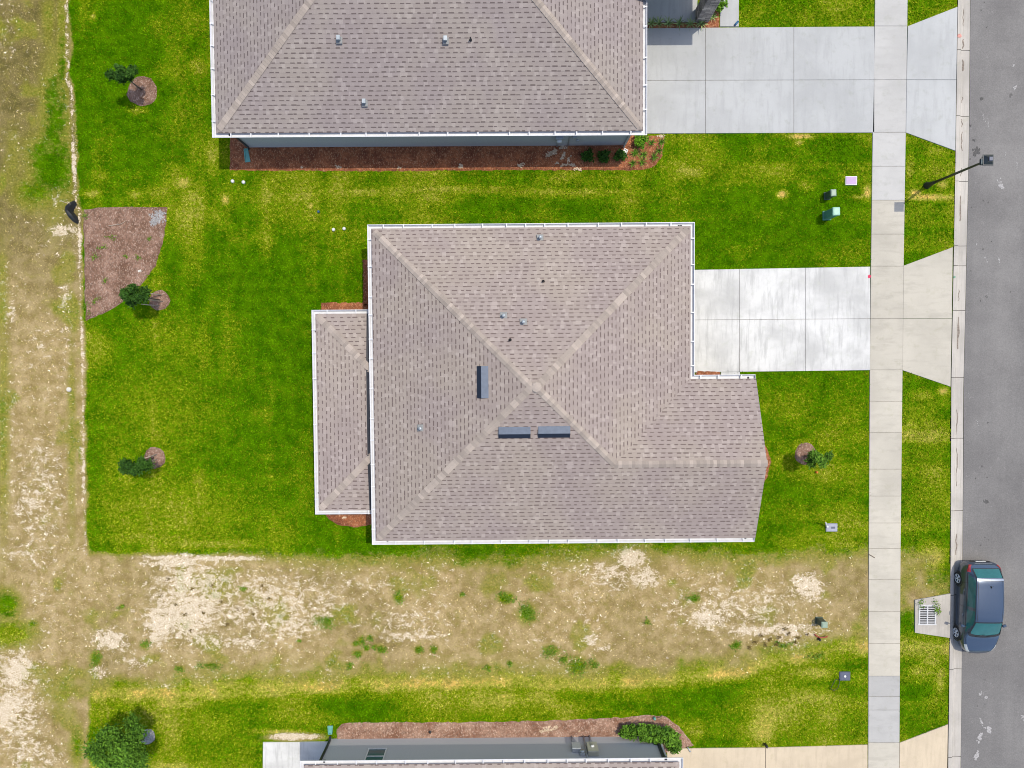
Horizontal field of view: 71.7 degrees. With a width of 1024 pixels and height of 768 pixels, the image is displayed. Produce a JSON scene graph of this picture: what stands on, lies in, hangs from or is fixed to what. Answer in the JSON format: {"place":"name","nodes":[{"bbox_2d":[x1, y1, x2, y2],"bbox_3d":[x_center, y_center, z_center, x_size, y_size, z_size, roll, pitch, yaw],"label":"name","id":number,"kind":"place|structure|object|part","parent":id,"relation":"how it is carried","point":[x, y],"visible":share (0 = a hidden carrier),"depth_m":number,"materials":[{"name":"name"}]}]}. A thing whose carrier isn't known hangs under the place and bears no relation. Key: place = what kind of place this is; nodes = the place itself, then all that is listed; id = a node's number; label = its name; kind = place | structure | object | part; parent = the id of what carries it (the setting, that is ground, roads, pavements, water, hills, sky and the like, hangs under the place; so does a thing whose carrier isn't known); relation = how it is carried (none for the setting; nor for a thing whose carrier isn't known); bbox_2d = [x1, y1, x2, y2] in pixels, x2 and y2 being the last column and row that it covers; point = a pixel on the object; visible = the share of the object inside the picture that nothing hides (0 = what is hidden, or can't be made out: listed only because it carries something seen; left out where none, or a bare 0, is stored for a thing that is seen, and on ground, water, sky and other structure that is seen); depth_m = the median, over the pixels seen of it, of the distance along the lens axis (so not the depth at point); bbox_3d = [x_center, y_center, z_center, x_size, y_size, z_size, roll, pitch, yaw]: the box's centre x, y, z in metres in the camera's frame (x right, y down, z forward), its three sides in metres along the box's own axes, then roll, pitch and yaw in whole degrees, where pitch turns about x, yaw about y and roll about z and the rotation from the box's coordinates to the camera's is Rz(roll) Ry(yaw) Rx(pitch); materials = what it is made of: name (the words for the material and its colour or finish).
{"place":"outdoors","nodes":[
{"label":"outdoors","id":0,"kind":"place"},
{"bbox_2d":[78,711,153,767],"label":"young tree","id":1,"kind":"object","parent":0,"point":[122,749],"visible":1,"depth_m":32.62,"materials":[{"name":"green plant"}]},
{"bbox_2d":[263,741,327,767],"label":"patio","id":2,"kind":"structure","parent":0,"point":[284,754],"depth_m":35.26,"materials":[{"name":"white concrete"}]},
{"bbox_2d":[209,0,720,149],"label":"house","id":3,"kind":"structure","parent":0,"point":[348,73],"depth_m":30.64,"materials":[{"name":"grey"}]},
{"bbox_2d":[0,0,969,767],"bbox_3d":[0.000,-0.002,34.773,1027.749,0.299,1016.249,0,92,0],"label":"ground","id":4,"kind":"structure","parent":0,"point":[64,512],"depth_m":34.89,"materials":[{"name":"green plant"}]},
{"bbox_2d":[62,200,78,223],"bbox_3d":[-21.281,-8.311,34.090,0.586,0.445,1.142,0,92,0],"label":"silt fence","id":5,"kind":"object","parent":4,"relation":"on","point":[69,210],"visible":1,"depth_m":34.11,"materials":[{"name":"black fabric"}]},
{"bbox_2d":[83,207,166,320],"bbox_3d":[-18.749,-5.810,34.406,4.176,0.074,5.621,0,92,0],"label":"mulch bed","id":6,"kind":"object","parent":4,"relation":"on","point":[132,233],"visible":0.98,"depth_m":34.36,"materials":[{"name":"brown wood"}]},
{"bbox_2d":[127,76,156,105],"bbox_3d":[-17.839,-14.106,34.098,1.506,0.092,1.462,0,92,0],"label":"mulch bed","id":7,"kind":"object","parent":4,"relation":"on","point":[146,95],"visible":0.97,"depth_m":34.06,"materials":[{"name":"brown wood"}]},
{"bbox_2d":[103,63,141,90],"bbox_3d":[-17.739,-14.120,32.858,1.367,2.513,0.925,-17,92,1],"label":"young tree","id":8,"kind":"object","parent":7,"relation":"on","point":[122,74],"visible":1,"depth_m":32.00,"materials":[{"name":"green plant"}]},
{"bbox_2d":[141,729,154,744],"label":"mulch bed","id":9,"kind":"object","parent":4,"relation":"on","point":[151,736],"visible":0.7,"depth_m":35.20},
{"bbox_2d":[144,447,165,468],"bbox_3d":[-17.531,3.626,34.737,1.108,0.092,1.107,0,92,0],"label":"mulch bed","id":10,"kind":"object","parent":4,"relation":"on","point":[159,457],"visible":0.75,"depth_m":34.69,"materials":[{"name":"brown wood"}]},
{"bbox_2d":[117,455,154,476],"bbox_3d":[-17.355,3.768,33.417,1.542,2.683,1.061,0,92,0],"label":"young tree","id":11,"kind":"object","parent":10,"relation":"on","point":[129,467],"visible":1,"depth_m":32.41,"materials":[{"name":"green plant"}]},
{"bbox_2d":[149,290,169,309],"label":"mulch bed","id":12,"kind":"object","parent":4,"relation":"on","point":[164,298],"visible":0.93,"depth_m":34.42,"materials":[{"name":"brown wood"}]},
{"bbox_2d":[119,283,159,308],"bbox_3d":[-17.165,-4.030,33.085,1.493,2.784,1.222,0,92,0],"label":"young tree","id":13,"kind":"object","parent":12,"relation":"on","point":[129,296],"visible":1,"depth_m":32.11,"materials":[{"name":"green plant"}]},
{"bbox_2d":[321,302,367,309],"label":"mulch bed","id":14,"kind":"object","parent":4,"relation":"on","point":[342,306],"visible":0.41,"depth_m":34.46,"materials":[{"name":"brown wood"}]},
{"bbox_2d":[325,514,371,527],"bbox_3d":[-7.994,6.607,34.854,2.824,0.074,0.989,0,92,0],"label":"mulch bed","id":15,"kind":"object","parent":4,"relation":"on","point":[354,520],"visible":0.67,"depth_m":34.83,"materials":[{"name":"brown wood"}]},
{"bbox_2d":[362,260,367,305],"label":"mulch bed","id":16,"kind":"object","parent":4,"relation":"on","point":[365,283],"visible":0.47,"depth_m":34.42,"materials":[{"name":"brown wood"}]},
{"bbox_2d":[229,134,664,171],"bbox_3d":[-3.153,-11.305,34.208,21.100,0.074,2.132,0,92,0],"label":"mulch bed","id":17,"kind":"object","parent":4,"relation":"on","point":[448,158],"visible":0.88,"depth_m":34.20,"materials":[{"name":"brown wood"}]},
{"bbox_2d":[244,148,250,161],"bbox_3d":[-12.784,-11.019,34.151,0.264,0.110,0.626,-7,92,0],"label":"splash block","id":18,"kind":"object","parent":17,"relation":"on","point":[246,155],"depth_m":34.16,"materials":[{"name":"teal plastic"}]},
{"bbox_2d":[580,147,594,162],"bbox_3d":[3.622,-10.950,33.901,0.747,0.667,0.746,0,92,0],"label":"shrub","id":19,"kind":"object","parent":17,"relation":"on","point":[588,154],"visible":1,"depth_m":33.81,"materials":[{"name":"green plant"}]},
{"bbox_2d":[597,149,610,162],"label":"shrub","id":20,"kind":"object","parent":17,"relation":"on","point":[602,156],"visible":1,"depth_m":33.85,"materials":[{"name":"green plant"}]},
{"bbox_2d":[613,148,627,161],"bbox_3d":[5.203,-10.879,33.947,0.676,0.583,0.620,27,92,-1],"label":"shrub","id":21,"kind":"object","parent":17,"relation":"on","point":[620,154],"visible":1,"depth_m":33.80,"materials":[{"name":"green plant"}]},
{"bbox_2d":[629,159,637,167],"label":"grass tuft","id":22,"kind":"object","parent":17,"relation":"on","point":[632,163],"visible":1,"depth_m":34.10,"materials":[{"name":"green plant"}]},
{"bbox_2d":[631,149,639,157],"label":"grass tuft","id":23,"kind":"object","parent":17,"relation":"on","point":[635,152],"visible":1,"depth_m":34.06,"materials":[{"name":"green plant"}]},
{"bbox_2d":[634,135,648,148],"bbox_3d":[6.115,-11.660,33.889,0.808,0.645,0.790,33,92,-1],"label":"shrub","id":24,"kind":"object","parent":17,"relation":"on","point":[640,140],"visible":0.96,"depth_m":33.78,"materials":[{"name":"green plant"}]},
{"bbox_2d":[638,157,646,166],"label":"grass tuft","id":25,"kind":"object","parent":17,"relation":"on","point":[642,162],"visible":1,"depth_m":34.07,"materials":[{"name":"green plant"}]},
{"bbox_2d":[639,149,648,158],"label":"grass tuft","id":26,"kind":"object","parent":17,"relation":"on","point":[644,154],"visible":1,"depth_m":34.06,"materials":[{"name":"green plant"}]},
{"bbox_2d":[657,137,665,147],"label":"grass tuft","id":27,"kind":"object","parent":17,"relation":"on","point":[661,142],"visible":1,"depth_m":34.04,"materials":[{"name":"green plant"}]},
{"bbox_2d":[81,212,824,678],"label":"weeds","id":28,"kind":"object","parent":4,"relation":"on","point":[509,598],"visible":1,"depth_m":35.00,"materials":[{"name":"green plant"}]},
{"bbox_2d":[0,0,956,767],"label":"grass","id":29,"kind":"structure","parent":4,"relation":"on","point":[348,268],"depth_m":34.63,"materials":[{"name":"green plant"}]},
{"bbox_2d":[327,726,332,734],"bbox_3d":[-9.025,17.177,35.166,0.264,0.110,0.391,-1,92,0],"label":"splash block","id":30,"kind":"object","parent":29,"relation":"on","point":[330,730],"depth_m":35.18,"materials":[{"name":"teal plastic"}]},
{"bbox_2d":[157,577,808,648],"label":"withered weeds","id":31,"kind":"object","parent":4,"relation":"on","point":[203,613],"visible":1,"depth_m":34.98,"materials":[{"name":"brown plant"}]},
{"bbox_2d":[300,735,682,767],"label":"house","id":32,"kind":"structure","parent":4,"relation":"on","point":[572,752],"depth_m":33.77,"materials":[{"name":"grey"}]},
{"bbox_2d":[364,748,386,759],"bbox_3d":[-6.498,17.682,33.638,0.920,1.350,0.085,0,92,0],"label":"window","id":33,"kind":"structure","parent":32,"relation":"in","point":[372,753],"depth_m":33.81,"materials":[{"name":"teal glass"}]},
{"bbox_2d":[336,715,692,752],"bbox_3d":[0.132,17.439,35.244,17.940,0.074,2.036,0,92,0],"label":"mulch bed","id":34,"kind":"object","parent":4,"relation":"on","point":[604,727],"visible":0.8,"depth_m":35.21,"materials":[{"name":"brown wood"}]},
{"bbox_2d":[618,723,637,741],"bbox_3d":[5.768,17.079,34.855,1.150,0.777,0.860,0,92,0],"label":"hedge shrub","id":35,"kind":"object","parent":34,"relation":"on","point":[627,732],"visible":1,"depth_m":34.71,"materials":[{"name":"green plant"}]},
{"bbox_2d":[634,723,654,742],"bbox_3d":[6.492,17.018,34.777,0.983,0.928,1.085,-40,92,1],"label":"hedge shrub","id":36,"kind":"object","parent":34,"relation":"on","point":[642,732],"visible":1,"depth_m":34.51,"materials":[{"name":"green plant"}]},
{"bbox_2d":[648,724,669,744],"bbox_3d":[7.147,17.163,34.758,1.129,0.976,1.098,0,92,0],"label":"hedge shrub","id":37,"kind":"object","parent":34,"relation":"on","point":[660,733],"visible":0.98,"depth_m":34.50,"materials":[{"name":"green plant"}]},
{"bbox_2d":[663,724,680,746],"bbox_3d":[7.800,17.384,34.824,1.090,0.865,0.994,34,92,-1],"label":"hedge shrub","id":38,"kind":"object","parent":34,"relation":"on","point":[671,738],"visible":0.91,"depth_m":34.62,"materials":[{"name":"green plant"}]},
{"bbox_2d":[666,739,681,754],"bbox_3d":[7.972,17.789,34.888,0.905,0.767,0.853,0,92,0],"label":"hedge shrub","id":39,"kind":"object","parent":34,"relation":"on","point":[676,748],"visible":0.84,"depth_m":34.69,"materials":[{"name":"green plant"}]},
{"bbox_2d":[647,0,696,22],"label":"porch floor","id":40,"kind":"structure","parent":4,"relation":"on","point":[675,9],"depth_m":33.95,"materials":[{"name":"grey concrete"}]},
{"bbox_2d":[647,17,719,27],"bbox_3d":[8.058,-17.340,33.997,3.868,0.062,0.655,0,92,0],"label":"mulch bed","id":41,"kind":"object","parent":4,"relation":"on","point":[713,23],"visible":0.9,"depth_m":33.97,"materials":[{"name":"brown wood"}]},
{"bbox_2d":[647,17,657,27],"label":"strap leaf plant","id":42,"kind":"object","parent":41,"relation":"on","point":[651,23],"visible":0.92,"depth_m":33.81,"materials":[{"name":"green plant"}]},
{"bbox_2d":[653,15,663,26],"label":"strap leaf plant","id":43,"kind":"object","parent":41,"relation":"on","point":[659,21],"visible":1,"depth_m":33.81,"materials":[{"name":"green plant"}]},
{"bbox_2d":[660,16,673,27],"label":"strap leaf plant","id":44,"kind":"object","parent":41,"relation":"on","point":[668,23],"visible":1,"depth_m":33.81,"materials":[{"name":"green plant"}]},
{"bbox_2d":[673,15,683,29],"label":"strap leaf plant","id":45,"kind":"object","parent":41,"relation":"on","point":[678,22],"visible":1,"depth_m":33.81,"materials":[{"name":"green plant"}]},
{"bbox_2d":[683,18,696,28],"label":"strap leaf plant","id":46,"kind":"object","parent":41,"relation":"on","point":[691,22],"visible":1,"depth_m":33.78,"materials":[{"name":"green plant"}]},
{"bbox_2d":[695,17,707,30],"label":"strap leaf plant","id":47,"kind":"object","parent":41,"relation":"on","point":[701,23],"visible":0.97,"depth_m":33.82,"materials":[{"name":"green plant"}]},
{"bbox_2d":[696,371,719,374],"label":"mulch bed","id":48,"kind":"object","parent":4,"relation":"on","point":[706,373],"visible":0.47,"depth_m":34.57,"materials":[{"name":"brown wood"}]},
{"bbox_2d":[764,446,770,480],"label":"mulch bed","id":49,"kind":"object","parent":4,"relation":"on","point":[769,463],"visible":0.09,"depth_m":34.74,"materials":[{"name":"brown wood"}]},
{"bbox_2d":[795,443,814,464],"bbox_3d":[14.410,3.433,34.730,1.122,0.092,1.142,0,92,0],"label":"mulch bed","id":50,"kind":"object","parent":4,"relation":"on","point":[802,450],"visible":0.72,"depth_m":34.69,"materials":[{"name":"brown wood"}]},
{"bbox_2d":[804,448,834,469],"bbox_3d":[14.361,3.481,33.645,1.441,2.206,0.990,0,92,0],"label":"young tree","id":51,"kind":"object","parent":50,"relation":"on","point":[814,457],"visible":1,"depth_m":32.98,"materials":[{"name":"green plant"}]},
{"bbox_2d":[815,617,827,627],"bbox_3d":[15.179,11.693,34.716,0.354,0.695,0.354,0,92,0],"label":"utility pedestal","id":52,"kind":"object","parent":4,"relation":"on","point":[821,622],"visible":1,"depth_m":34.57,"materials":[{"name":"green plastic"}]},
{"bbox_2d":[824,189,835,199],"bbox_3d":[15.242,-9.079,33.928,0.307,0.775,0.378,-3,92,0],"label":"utility pedestal","id":53,"kind":"object","parent":4,"relation":"on","point":[830,194],"visible":1,"depth_m":33.74,"materials":[{"name":"green plastic"}]},
{"bbox_2d":[822,207,839,219],"bbox_3d":[15.242,-8.137,33.801,0.401,1.095,0.448,-2,92,0],"label":"utility pedestal","id":54,"kind":"object","parent":4,"relation":"on","point":[831,213],"visible":1,"depth_m":33.61,"materials":[{"name":"green plastic"}]},
{"bbox_2d":[826,523,836,531],"bbox_3d":[15.721,7.058,34.866,0.560,0.121,0.400,0,92,0],"label":"meter box","id":55,"kind":"object","parent":4,"relation":"on","point":[832,527],"visible":0.94,"depth_m":34.82,"materials":[{"name":"plastic"}]},
{"bbox_2d":[839,671,849,680],"bbox_3d":[16.492,14.477,35.130,0.540,0.128,0.440,0,92,0],"label":"meter box","id":56,"kind":"object","parent":4,"relation":"on","point":[844,675],"visible":1,"depth_m":35.09,"materials":[{"name":"plastic"}]},
{"bbox_2d":[845,176,856,184],"bbox_3d":[16.391,-9.828,34.263,0.560,0.112,0.420,0,92,0],"label":"meter box","id":57,"kind":"object","parent":4,"relation":"on","point":[850,180],"visible":1,"depth_m":34.21,"materials":[{"name":"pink plastic"}]},
{"bbox_2d":[914,593,949,637],"bbox_3d":[20.765,11.441,35.057,1.750,0.195,2.211,0,92,0],"label":"storm drain","id":58,"kind":"object","parent":4,"relation":"on","point":[928,620],"visible":1,"depth_m":34.98,"materials":[{"name":"concrete"}]},
{"bbox_2d":[934,605,941,614],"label":"weed","id":59,"kind":"object","parent":58,"relation":"on","point":[937,610],"visible":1,"depth_m":34.89,"materials":[{"name":"green plant"}]},
{"bbox_2d":[947,0,969,767],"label":"curb","id":60,"kind":"structure","parent":4,"relation":"on","point":[957,372],"depth_m":34.63,"materials":[{"name":"concrete"}]},
{"bbox_2d":[923,154,993,188],"bbox_3d":[20.064,-9.517,31.998,0.460,4.660,0.460,0,92,0],"label":"street lamp","id":61,"kind":"object","parent":4,"relation":"on","point":[987,160],"visible":1,"depth_m":30.70,"materials":[{"name":"black metal"}]},
{"bbox_2d":[311,222,767,544],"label":"house","id":62,"kind":"structure","parent":0,"point":[522,383],"depth_m":31.02,"materials":[{"name":"grey"}]},
{"bbox_2d":[720,0,738,26],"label":"walkway","id":63,"kind":"structure","parent":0,"point":[729,16],"depth_m":33.95,"materials":[{"name":"grey concrete"}]},
{"bbox_2d":[721,372,739,374],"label":"walkway","id":64,"kind":"structure","parent":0,"point":[729,373],"depth_m":34.57,"materials":[{"name":"white concrete"}]},
{"bbox_2d":[647,7,957,150],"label":"driveway","id":65,"kind":"structure","parent":0,"point":[769,80],"depth_m":34.07,"materials":[{"name":"grey concrete"}]},
{"bbox_2d":[667,724,947,767],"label":"driveway","id":66,"kind":"structure","parent":0,"point":[928,749],"depth_m":35.26,"materials":[{"name":"beige concrete"}]},
{"bbox_2d":[694,247,952,386],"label":"driveway","id":67,"kind":"structure","parent":0,"point":[785,319],"depth_m":34.48,"materials":[{"name":"white concrete"}]},
{"bbox_2d":[868,0,907,767],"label":"sidewalk","id":68,"kind":"structure","parent":0,"point":[887,257],"depth_m":34.58,"materials":[{"name":"concrete"}]},
{"bbox_2d":[961,0,1023,767],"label":"road","id":69,"kind":"structure","parent":0,"point":[992,714],"depth_m":34.65,"materials":[{"name":"grey asphalt"}]},
{"bbox_2d":[953,561,1006,653],"bbox_3d":[22.726,10.906,34.302,2.207,1.595,4.590,0,92,0],"label":"parked car","id":70,"kind":"object","parent":69,"relation":"on","point":[979,607],"visible":1,"depth_m":33.97,"materials":[{"name":"paint"}]},
{"bbox_3d":[21.984,10.554,33.935,0.169,0.440,2.770,0,92,0],"label":"side window","id":71,"kind":"part","parent":70,"relation":"part of","materials":[{"name":"teal glass"}]},
{"bbox_3d":[22.741,9.046,33.844,1.306,0.328,0.346,0,92,0],"label":"rear window","id":72,"kind":"part","parent":70,"relation":"part of","materials":[{"name":"teal glass"}]},
{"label":"mulch bed","id":73,"kind":"structure","parent":0,"visible":0},
{"bbox_2d":[716,0,727,12],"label":"shrub","id":74,"kind":"object","parent":73,"relation":"on","point":[721,6],"visible":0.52,"depth_m":33.44,"materials":[{"name":"green plant"}]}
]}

